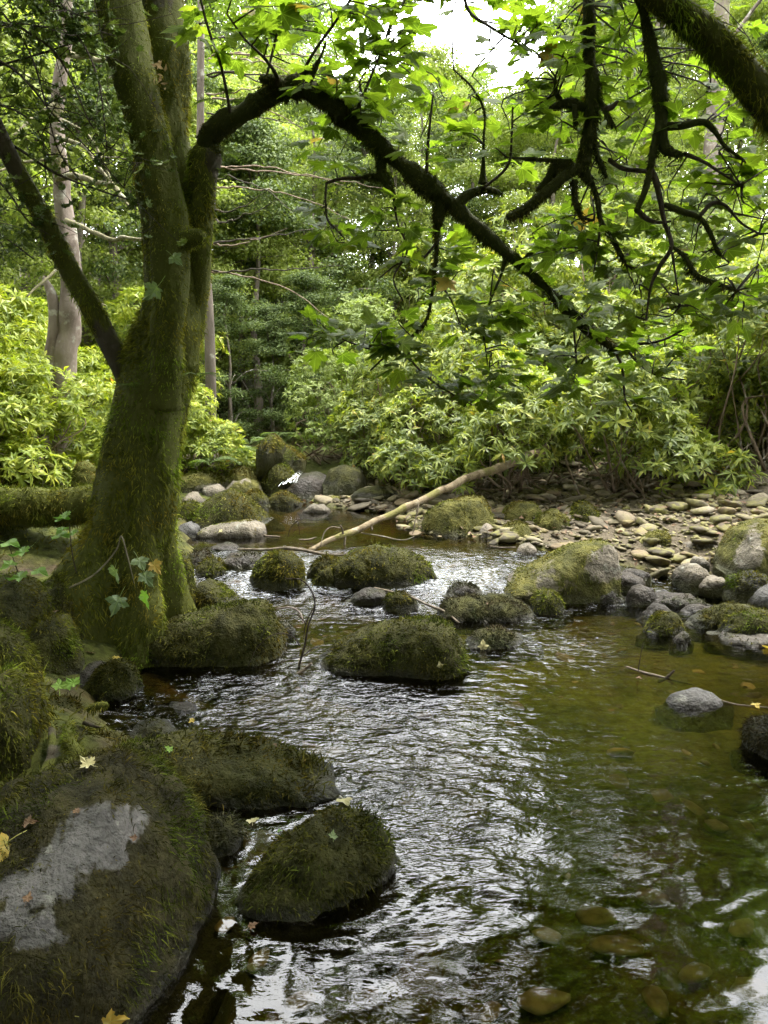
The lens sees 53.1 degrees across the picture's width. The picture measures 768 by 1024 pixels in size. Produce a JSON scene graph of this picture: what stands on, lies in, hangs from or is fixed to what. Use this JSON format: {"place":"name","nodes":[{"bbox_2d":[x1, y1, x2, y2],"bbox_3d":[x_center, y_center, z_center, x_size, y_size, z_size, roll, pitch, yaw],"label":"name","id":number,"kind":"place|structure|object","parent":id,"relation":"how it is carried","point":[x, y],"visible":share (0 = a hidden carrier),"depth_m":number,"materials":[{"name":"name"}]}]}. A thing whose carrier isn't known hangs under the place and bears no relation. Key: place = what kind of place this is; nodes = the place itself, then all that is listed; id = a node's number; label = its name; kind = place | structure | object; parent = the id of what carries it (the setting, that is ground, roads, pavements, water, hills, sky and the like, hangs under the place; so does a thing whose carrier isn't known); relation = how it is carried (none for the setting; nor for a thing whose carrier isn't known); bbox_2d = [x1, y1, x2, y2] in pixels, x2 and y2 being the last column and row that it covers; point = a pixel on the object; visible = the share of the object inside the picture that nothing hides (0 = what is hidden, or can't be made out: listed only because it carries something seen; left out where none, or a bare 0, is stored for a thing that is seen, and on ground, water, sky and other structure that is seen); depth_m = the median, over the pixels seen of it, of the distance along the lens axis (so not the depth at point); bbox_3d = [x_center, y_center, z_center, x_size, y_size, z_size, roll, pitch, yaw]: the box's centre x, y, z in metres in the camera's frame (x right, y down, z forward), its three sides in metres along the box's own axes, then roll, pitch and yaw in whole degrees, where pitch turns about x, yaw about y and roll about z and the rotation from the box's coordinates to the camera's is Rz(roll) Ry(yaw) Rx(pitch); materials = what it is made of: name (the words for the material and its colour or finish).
{"place":"outdoors","nodes":[
{"label":"outdoors","id":0,"kind":"place"},
{"bbox_2d":[0,261,767,788],"bbox_3d":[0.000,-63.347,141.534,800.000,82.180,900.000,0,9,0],"label":"ground","id":1,"kind":"structure","parent":0,"point":[682,515],"depth_m":6.76,"materials":[{"name":"brown soil"}]},
{"bbox_2d":[0,616,46,688],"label":"boulder","id":2,"kind":"object","parent":1,"relation":"on","point":[17,645],"visible":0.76,"depth_m":3.24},
{"bbox_2d":[0,571,55,634],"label":"boulder","id":3,"kind":"object","parent":1,"relation":"on","point":[26,602],"visible":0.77,"depth_m":3.78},
{"bbox_2d":[0,654,63,780],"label":"boulder","id":4,"kind":"object","parent":1,"relation":"on","point":[26,713],"visible":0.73,"depth_m":2.83,"materials":[{"name":"plant"}]},
{"bbox_2d":[0,316,65,487],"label":"rhododendron bush","id":5,"kind":"object","parent":1,"relation":"on","point":[16,456],"visible":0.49,"depth_m":6.33,"materials":[{"name":"green plant"}]},
{"bbox_2d":[0,3,69,130],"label":"woodland tree","id":6,"kind":"object","parent":1,"relation":"on","point":[3,94],"visible":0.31,"depth_m":9.35,"materials":[{"name":"green plant"}]},
{"bbox_2d":[0,481,92,531],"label":"mossy fallen trunk","id":7,"kind":"object","parent":1,"relation":"on","point":[25,507],"visible":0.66,"depth_m":5.20,"materials":[{"name":"green plant"}]},
{"bbox_2d":[0,280,102,441],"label":"rhododendron bush","id":8,"kind":"object","parent":1,"relation":"on","point":[14,318],"visible":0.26,"depth_m":8.36,"materials":[{"name":"green plant"}]},
{"bbox_2d":[26,609,85,675],"bbox_3d":[-1.674,0.818,3.865,0.370,0.657,0.472,0,9,0],"label":"boulder","id":9,"kind":"object","parent":1,"relation":"on","point":[54,636],"visible":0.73,"depth_m":3.73,"materials":[{"name":"plant"}]},
{"bbox_2d":[0,352,115,488],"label":"rhododendron bush","id":10,"kind":"object","parent":1,"relation":"on","point":[68,410],"visible":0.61,"depth_m":6.65,"materials":[{"name":"green plant"}]},
{"bbox_2d":[0,0,123,370],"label":"woodland tree","id":11,"kind":"object","parent":1,"relation":"on","point":[23,220],"visible":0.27,"depth_m":9.81,"materials":[{"name":"green plant"}]},
{"bbox_2d":[41,577,91,639],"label":"boulder","id":12,"kind":"object","parent":1,"relation":"on","point":[62,603],"visible":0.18,"depth_m":4.04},
{"bbox_2d":[0,0,134,343],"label":"holly tree","id":13,"kind":"object","parent":1,"relation":"on","point":[31,239],"visible":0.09,"depth_m":11.23,"materials":[{"name":"green plant"}]},
{"bbox_2d":[0,0,141,470],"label":"dead tree","id":14,"kind":"object","parent":1,"relation":"on","point":[63,338],"visible":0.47,"depth_m":7.26,"materials":[{"name":"wood"}]},
{"bbox_2d":[0,0,143,357],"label":"holly tree","id":15,"kind":"object","parent":1,"relation":"on","point":[92,88],"visible":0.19,"depth_m":10.55,"materials":[{"name":"green plant"}]},
{"bbox_2d":[0,0,143,324],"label":"woodland tree","id":16,"kind":"object","parent":1,"relation":"on","point":[54,276],"visible":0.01,"depth_m":13.06,"materials":[{"name":"green plant"}]},
{"bbox_2d":[39,699,109,771],"bbox_3d":[-1.182,0.936,2.776,0.310,0.327,0.682,3,10,20],"label":"boulder","id":17,"kind":"object","parent":1,"relation":"on","point":[66,741],"visible":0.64,"depth_m":2.81,"materials":[{"name":"green stone"}]},
{"bbox_2d":[39,345,114,462],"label":"rhododendron bush","id":18,"kind":"object","parent":1,"relation":"on","point":[92,361],"visible":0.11,"depth_m":8.37,"materials":[{"name":"green plant"}]},
{"bbox_2d":[0,0,187,275],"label":"holly tree","id":19,"kind":"object","parent":1,"relation":"on","point":[75,25],"visible":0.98,"depth_m":3.65,"materials":[{"name":"green plant"}]},
{"bbox_2d":[0,0,219,345],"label":"woodland tree","id":20,"kind":"object","parent":1,"relation":"on","point":[114,250],"visible":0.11,"depth_m":11.67,"materials":[{"name":"green plant"}]},
{"bbox_2d":[0,736,221,1023],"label":"boulder","id":21,"kind":"object","parent":1,"relation":"on","point":[105,920],"visible":0.95,"depth_m":1.94,"materials":[{"name":"plant"}]},
{"bbox_2d":[82,656,144,700],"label":"boulder","id":22,"kind":"object","parent":1,"relation":"on","point":[119,679],"visible":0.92,"depth_m":3.73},
{"bbox_2d":[127,716,177,739],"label":"boulder","id":23,"kind":"object","parent":1,"relation":"on","point":[148,726],"visible":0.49,"depth_m":3.34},
{"bbox_2d":[81,282,231,406],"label":"rhododendron bush","id":24,"kind":"object","parent":1,"relation":"on","point":[122,322],"visible":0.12,"depth_m":10.37,"materials":[{"name":"green plant"}]},
{"bbox_2d":[109,62,269,359],"bbox_3d":[-3.231,-4.924,13.939,3.530,5.870,3.114,6,11,33],"label":"holly tree","id":25,"kind":"object","parent":1,"relation":"on","point":[210,84],"visible":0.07,"depth_m":13.33,"materials":[{"name":"green plant"}]},
{"bbox_2d":[180,469,225,492],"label":"boulder","id":26,"kind":"object","parent":1,"relation":"on","point":[197,481],"visible":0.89,"depth_m":8.64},
{"bbox_2d":[100,85,316,404],"bbox_3d":[-3.078,-4.242,12.724,3.324,5.405,3.190,9,13,44],"label":"woodland tree","id":27,"kind":"object","parent":1,"relation":"on","point":[226,268],"visible":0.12,"depth_m":12.35,"materials":[{"name":"green plant"}]},
{"bbox_2d":[49,0,378,463],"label":"bare twigged tree","id":28,"kind":"object","parent":1,"relation":"on","point":[210,364],"visible":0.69,"depth_m":8.80,"materials":[{"name":"grey plant"}]},
{"bbox_2d":[140,595,289,667],"bbox_3d":[-1.014,0.780,4.439,1.052,0.667,0.686,0,9,0],"label":"boulder","id":29,"kind":"object","parent":1,"relation":"on","point":[234,633],"visible":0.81,"depth_m":4.16,"materials":[{"name":"plant"}]},
{"bbox_2d":[180,385,255,474],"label":"rhododendron bush","id":30,"kind":"object","parent":1,"relation":"on","point":[210,440],"visible":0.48,"depth_m":9.01,"materials":[{"name":"green plant"}]},
{"bbox_2d":[195,578,240,607],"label":"boulder","id":31,"kind":"object","parent":1,"relation":"on","point":[209,591],"visible":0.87,"depth_m":5.25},
{"bbox_2d":[120,0,317,220],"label":"woodland tree","id":32,"kind":"object","parent":1,"relation":"on","point":[233,7],"visible":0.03,"depth_m":18.88,"materials":[{"name":"green plant"}]},
{"bbox_2d":[112,726,340,810],"bbox_3d":[-0.645,1.036,3.083,1.452,0.414,0.714,0,9,0],"label":"boulder","id":33,"kind":"object","parent":1,"relation":"on","point":[230,769],"visible":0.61,"depth_m":2.88,"materials":[{"name":"plant"}]},
{"bbox_2d":[206,808,249,857],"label":"boulder","id":34,"kind":"object","parent":1,"relation":"on","point":[227,835],"visible":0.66,"depth_m":2.52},
{"bbox_2d":[196,518,266,538],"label":"boulder","id":35,"kind":"object","parent":1,"relation":"on","point":[247,528],"visible":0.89,"depth_m":6.61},
{"bbox_2d":[193,487,273,528],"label":"boulder","id":36,"kind":"object","parent":1,"relation":"on","point":[226,505],"visible":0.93,"depth_m":7.09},
{"bbox_2d":[199,272,286,439],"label":"holly tree","id":37,"kind":"object","parent":1,"relation":"on","point":[225,286],"visible":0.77,"depth_m":10.95,"materials":[{"name":"green plant"}]},
{"bbox_2d":[185,0,333,131],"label":"woodland tree","id":38,"kind":"object","parent":1,"relation":"on","point":[216,28],"visible":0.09,"depth_m":24.20,"materials":[{"name":"green plant"}]},
{"bbox_2d":[200,144,320,418],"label":"woodland tree","id":39,"kind":"object","parent":1,"relation":"on","point":[241,355],"visible":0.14,"depth_m":13.04,"materials":[{"name":"green plant"}]},
{"bbox_2d":[206,70,321,387],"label":"woodland tree","id":40,"kind":"object","parent":1,"relation":"on","point":[249,84],"visible":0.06,"depth_m":15.10,"materials":[{"name":"green plant"}]},
{"bbox_2d":[232,302,307,444],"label":"holly tree","id":41,"kind":"object","parent":1,"relation":"on","point":[268,313],"visible":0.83,"depth_m":11.55,"materials":[{"name":"green plant"}]},
{"bbox_2d":[255,433,287,480],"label":"boulder","id":42,"kind":"object","parent":1,"relation":"on","point":[271,448],"visible":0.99,"depth_m":8.82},
{"bbox_2d":[197,110,348,429],"bbox_3d":[-2.407,-3.691,12.748,3.354,5.577,2.958,3,10,20],"label":"holly tree","id":43,"kind":"object","parent":1,"relation":"on","point":[253,134],"visible":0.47,"depth_m":12.22,"materials":[{"name":"green plant"}]},
{"bbox_2d":[249,549,307,590],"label":"boulder","id":44,"kind":"object","parent":1,"relation":"on","point":[272,570],"visible":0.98,"depth_m":5.55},
{"bbox_2d":[260,462,296,496],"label":"boulder","id":45,"kind":"object","parent":1,"relation":"on","point":[275,476],"visible":0.49,"depth_m":8.82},
{"bbox_2d":[215,116,367,421],"bbox_3d":[-2.042,-4.430,14.665,3.509,5.946,3.656,6,11,31],"label":"woodland tree","id":46,"kind":"object","parent":1,"relation":"on","point":[281,290],"visible":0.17,"depth_m":13.78,"materials":[{"name":"green plant"}]},
{"bbox_2d":[255,267,347,445],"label":"holly tree","id":47,"kind":"object","parent":1,"relation":"on","point":[305,282],"visible":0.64,"depth_m":11.65,"materials":[{"name":"green plant"}]},
{"bbox_2d":[286,471,325,500],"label":"boulder","id":48,"kind":"object","parent":1,"relation":"on","point":[307,486],"visible":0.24,"depth_m":8.73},
{"bbox_2d":[219,47,398,375],"bbox_3d":[-2.426,-6.645,18.742,5.318,8.648,5.104,8,12,40],"label":"woodland tree","id":49,"kind":"object","parent":1,"relation":"on","point":[260,67],"visible":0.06,"depth_m":17.46,"materials":[{"name":"green plant"}]},
{"bbox_2d":[224,92,406,422],"bbox_3d":[-1.099,-4.215,13.860,3.365,6.256,3.264,2,10,11],"label":"holly tree","id":50,"kind":"object","parent":1,"relation":"on","point":[310,115],"visible":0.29,"depth_m":13.22,"materials":[{"name":"green plant"}]},
{"bbox_2d":[235,801,397,921],"bbox_3d":[-0.143,1.178,2.385,0.489,0.546,0.666,8,13,41],"label":"boulder","id":51,"kind":"object","parent":1,"relation":"on","point":[308,870],"visible":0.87,"depth_m":2.26,"materials":[{"name":"plant"}]},
{"bbox_2d":[237,68,423,371],"bbox_3d":[-0.979,-5.901,17.000,4.388,7.135,4.210,9,13,44],"label":"woodland tree","id":52,"kind":"object","parent":1,"relation":"on","point":[365,78],"visible":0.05,"depth_m":16.32,"materials":[{"name":"green plant"}]},
{"bbox_2d":[269,0,392,84],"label":"woodland tree","id":53,"kind":"object","parent":1,"relation":"on","point":[307,40],"visible":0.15,"depth_m":34.00,"materials":[{"name":"green plant"}]},
{"bbox_2d":[322,464,366,496],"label":"boulder","id":54,"kind":"object","parent":1,"relation":"on","point":[344,479],"visible":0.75,"depth_m":8.61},
{"bbox_2d":[271,292,434,431],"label":"rhododendron bush","id":55,"kind":"object","parent":1,"relation":"on","point":[355,306],"visible":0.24,"depth_m":11.89,"materials":[{"name":"green plant"}]},
{"bbox_2d":[281,339,428,464],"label":"rhododendron bush","id":56,"kind":"object","parent":1,"relation":"on","point":[329,403],"visible":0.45,"depth_m":9.99,"materials":[{"name":"green plant"}]},
{"bbox_2d":[0,0,718,668],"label":"sycamore tree","id":57,"kind":"object","parent":1,"relation":"on","point":[138,472],"visible":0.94,"depth_m":3.87,"materials":[{"name":"green plant"}]},
{"bbox_2d":[69,536,161,616],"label":"ivy","id":58,"kind":"object","parent":57,"relation":"on","point":[116,602],"visible":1,"depth_m":3.60,"materials":[{"name":"green plant"}]},
{"bbox_2d":[292,84,432,377],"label":"holly tree","id":59,"kind":"object","parent":1,"relation":"on","point":[353,147],"visible":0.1,"depth_m":14.92,"materials":[{"name":"green plant"}]},
{"bbox_2d":[331,542,437,589],"bbox_3d":[0.068,0.515,5.786,1.100,0.593,0.643,0,9,0],"label":"boulder","id":60,"kind":"object","parent":1,"relation":"on","point":[377,565],"visible":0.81,"depth_m":5.54,"materials":[{"name":"plant"}]},
{"bbox_2d":[316,132,459,365],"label":"woodland tree","id":61,"kind":"object","parent":1,"relation":"on","point":[349,202],"visible":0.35,"depth_m":13.79,"materials":[{"name":"green plant"}]},
{"bbox_2d":[320,613,471,680],"bbox_3d":[0.070,0.853,4.208,1.004,0.603,0.584,0,9,0],"label":"boulder","id":62,"kind":"object","parent":1,"relation":"on","point":[417,647],"visible":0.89,"depth_m":4.01,"materials":[{"name":"plant"}]},
{"bbox_2d":[382,590,418,612],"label":"boulder","id":63,"kind":"object","parent":1,"relation":"on","point":[399,601],"visible":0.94,"depth_m":5.14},
{"bbox_2d":[322,334,491,495],"bbox_3d":[0.229,-1.154,9.097,1.698,2.001,2.549,-5,11,-28],"label":"rhododendron bush","id":64,"kind":"object","parent":1,"relation":"on","point":[393,439],"visible":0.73,"depth_m":8.92,"materials":[{"name":"green plant"}]},
{"bbox_2d":[342,80,495,323],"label":"holly tree","id":65,"kind":"object","parent":1,"relation":"on","point":[410,93],"visible":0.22,"depth_m":14.13,"materials":[{"name":"green plant"}]},
{"bbox_2d":[308,445,550,550],"bbox_3d":[0.547,-0.175,6.996,2.969,0.735,0.123,-8,12,-39],"label":"fallen log","id":66,"kind":"object","parent":1,"relation":"on","point":[463,479],"visible":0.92,"depth_m":6.83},
{"bbox_2d":[358,34,523,306],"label":"woodland tree","id":67,"kind":"object","parent":1,"relation":"on","point":[439,61],"visible":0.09,"depth_m":16.68,"materials":[{"name":"green plant"}]},
{"bbox_2d":[421,493,495,536],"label":"boulder","id":68,"kind":"object","parent":1,"relation":"on","point":[450,516],"visible":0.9,"depth_m":6.73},
{"bbox_2d":[389,266,539,432],"bbox_3d":[1.013,-2.189,10.700,2.610,2.707,3.794,3,10,15],"label":"rhododendron bush","id":69,"kind":"object","parent":1,"relation":"on","point":[438,311],"visible":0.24,"depth_m":9.70,"materials":[{"name":"green plant"}]},
{"bbox_2d":[398,84,560,261],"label":"woodland tree","id":70,"kind":"object","parent":1,"relation":"on","point":[468,172],"visible":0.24,"depth_m":15.03,"materials":[{"name":"green plant"}]},
{"bbox_2d":[358,196,608,374],"bbox_3d":[1.629,-3.729,13.742,4.619,3.296,3.177,9,13,44],"label":"rhododendron bush","id":71,"kind":"object","parent":1,"relation":"on","point":[409,274],"visible":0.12,"depth_m":13.28,"materials":[{"name":"green plant"}]},
{"bbox_2d":[437,589,533,622],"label":"boulder","id":72,"kind":"object","parent":1,"relation":"on","point":[498,607],"visible":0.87,"depth_m":4.97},
{"bbox_2d":[466,622,522,651],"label":"boulder","id":73,"kind":"object","parent":1,"relation":"on","point":[496,636],"visible":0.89,"depth_m":4.46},
{"bbox_2d":[403,323,594,497],"bbox_3d":[1.421,-0.972,8.365,3.003,2.119,2.042,-9,13,-43],"label":"rhododendron bush","id":74,"kind":"object","parent":1,"relation":"on","point":[482,435],"visible":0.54,"depth_m":7.82,"materials":[{"name":"green plant"}]},
{"bbox_2d":[458,86,582,309],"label":"holly tree","id":75,"kind":"object","parent":1,"relation":"on","point":[508,100],"visible":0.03,"depth_m":15.50,"materials":[{"name":"green plant"}]},
{"bbox_2d":[501,500,541,521],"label":"boulder","id":76,"kind":"object","parent":1,"relation":"on","point":[515,509],"visible":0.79,"depth_m":6.96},
{"bbox_2d":[468,63,626,314],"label":"woodland tree","id":77,"kind":"object","parent":1,"relation":"on","point":[516,199],"visible":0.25,"depth_m":14.23,"materials":[{"name":"green plant"}]},
{"bbox_2d":[529,585,565,615],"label":"boulder","id":78,"kind":"object","parent":1,"relation":"on","point":[546,601],"visible":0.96,"depth_m":5.09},
{"bbox_2d":[503,537,622,603],"bbox_3d":[1.211,0.523,5.567,1.129,0.714,0.838,0,9,0],"label":"boulder","id":79,"kind":"object","parent":1,"relation":"on","point":[584,571],"visible":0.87,"depth_m":5.30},
{"bbox_2d":[444,243,712,436],"bbox_3d":[2.377,-2.166,10.008,3.361,2.708,2.297,-2,10,-11],"label":"rhododendron bush","id":80,"kind":"object","parent":1,"relation":"on","point":[545,327],"visible":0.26,"depth_m":9.63,"materials":[{"name":"green plant"}]},
{"bbox_2d":[494,177,688,365],"bbox_3d":[3.413,-3.986,13.417,3.945,3.179,2.696,-1,10,-9],"label":"rhododendron bush","id":81,"kind":"object","parent":1,"relation":"on","point":[607,205],"visible":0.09,"depth_m":12.51,"materials":[{"name":"green plant"}]},
{"bbox_2d":[528,0,654,260],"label":"woodland tree","id":82,"kind":"object","parent":1,"relation":"on","point":[601,33],"visible":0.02,"depth_m":18.79,"materials":[{"name":"green plant"}]},
{"bbox_2d":[463,0,767,345],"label":"sycamore tree","id":83,"kind":"object","parent":1,"relation":"on","point":[728,57],"visible":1,"depth_m":3.15,"materials":[{"name":"green plant"}]},
{"bbox_2d":[548,83,709,326],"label":"woodland tree","id":84,"kind":"object","parent":1,"relation":"on","point":[635,156],"visible":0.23,"depth_m":13.10,"materials":[{"name":"green plant"}]},
{"bbox_2d":[496,309,767,497],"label":"rhododendron bush","id":85,"kind":"object","parent":1,"relation":"on","point":[598,388],"visible":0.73,"depth_m":7.41,"materials":[{"name":"green plant"}]},
{"bbox_2d":[557,31,724,305],"bbox_3d":[4.898,-6.194,15.164,3.178,5.909,3.083,1,9,4],"label":"holly tree","id":86,"kind":"object","parent":1,"relation":"on","point":[631,37],"visible":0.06,"depth_m":14.39,"materials":[{"name":"green plant"}]},
{"bbox_2d":[530,219,764,403],"bbox_3d":[3.811,-2.357,9.972,3.959,2.825,2.723,2,10,14],"label":"rhododendron bush","id":87,"kind":"object","parent":1,"relation":"on","point":[610,323],"visible":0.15,"depth_m":9.60,"materials":[{"name":"green plant"}]},
{"bbox_2d":[639,610,686,636],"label":"boulder","id":88,"kind":"object","parent":1,"relation":"on","point":[665,623],"visible":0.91,"depth_m":4.67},
{"bbox_2d":[581,7,747,262],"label":"woodland tree","id":89,"kind":"object","parent":1,"relation":"on","point":[684,83],"visible":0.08,"depth_m":15.96,"materials":[{"name":"green plant"}]},
{"bbox_2d":[643,590,710,608],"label":"boulder","id":90,"kind":"object","parent":1,"relation":"on","point":[670,600],"visible":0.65,"depth_m":5.23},
{"bbox_2d":[610,0,761,261],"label":"woodland tree","id":91,"kind":"object","parent":1,"relation":"on","point":[708,146],"visible":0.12,"depth_m":14.63,"materials":[{"name":"grey plant"}]},
{"bbox_2d":[607,189,765,346],"bbox_3d":[5.316,-3.805,12.989,2.871,3.152,3.745,6,11,32],"label":"rhododendron bush","id":92,"kind":"object","parent":1,"relation":"on","point":[687,238],"visible":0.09,"depth_m":12.46,"materials":[{"name":"green plant"}]},
{"bbox_2d":[613,248,767,470],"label":"rhododendron bush","id":93,"kind":"object","parent":1,"relation":"on","point":[739,432],"visible":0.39,"depth_m":7.98,"materials":[{"name":"green plant"}]},
{"bbox_2d":[672,563,709,594],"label":"boulder","id":94,"kind":"object","parent":1,"relation":"on","point":[688,577],"visible":0.67,"depth_m":5.49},
{"bbox_2d":[666,687,722,709],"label":"boulder","id":95,"kind":"object","parent":1,"relation":"on","point":[696,698],"visible":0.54,"depth_m":3.63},
{"bbox_2d":[661,0,767,263],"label":"woodland tree","id":96,"kind":"object","parent":1,"relation":"on","point":[741,13],"visible":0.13,"depth_m":17.04,"materials":[{"name":"green plant"}]},
{"bbox_2d":[685,601,757,629],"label":"boulder","id":97,"kind":"object","parent":1,"relation":"on","point":[709,618],"visible":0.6,"depth_m":4.80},
{"bbox_2d":[693,15,767,223],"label":"holly tree","id":98,"kind":"object","parent":1,"relation":"on","point":[762,45],"visible":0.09,"depth_m":15.26,"materials":[{"name":"green plant"}]},
{"bbox_2d":[700,304,767,464],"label":"rhododendron bush","id":99,"kind":"object","parent":1,"relation":"on","point":[752,405],"visible":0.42,"depth_m":8.03,"materials":[{"name":"green plant"}]},
{"bbox_2d":[706,606,767,634],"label":"boulder","id":100,"kind":"object","parent":1,"relation":"on","point":[749,621],"visible":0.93,"depth_m":4.60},
{"bbox_2d":[712,518,767,580],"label":"boulder","id":101,"kind":"object","parent":1,"relation":"on","point":[742,545],"visible":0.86,"depth_m":5.43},
{"bbox_2d":[722,569,767,603],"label":"boulder","id":102,"kind":"object","parent":1,"relation":"on","point":[744,586],"visible":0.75,"depth_m":5.22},
{"bbox_2d":[735,713,767,759],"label":"boulder","id":103,"kind":"object","parent":1,"relation":"on","point":[754,733],"visible":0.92,"depth_m":3.19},
{"bbox_2d":[35,0,767,281],"label":"sky","id":104,"kind":"structure","parent":0,"point":[464,30],"materials":[{"name":"white"}]},
{"bbox_2d":[95,464,767,1023],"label":"water","id":105,"kind":"structure","parent":0,"point":[571,808],"depth_m":2.71,"materials":[{"name":"grey liquid"}]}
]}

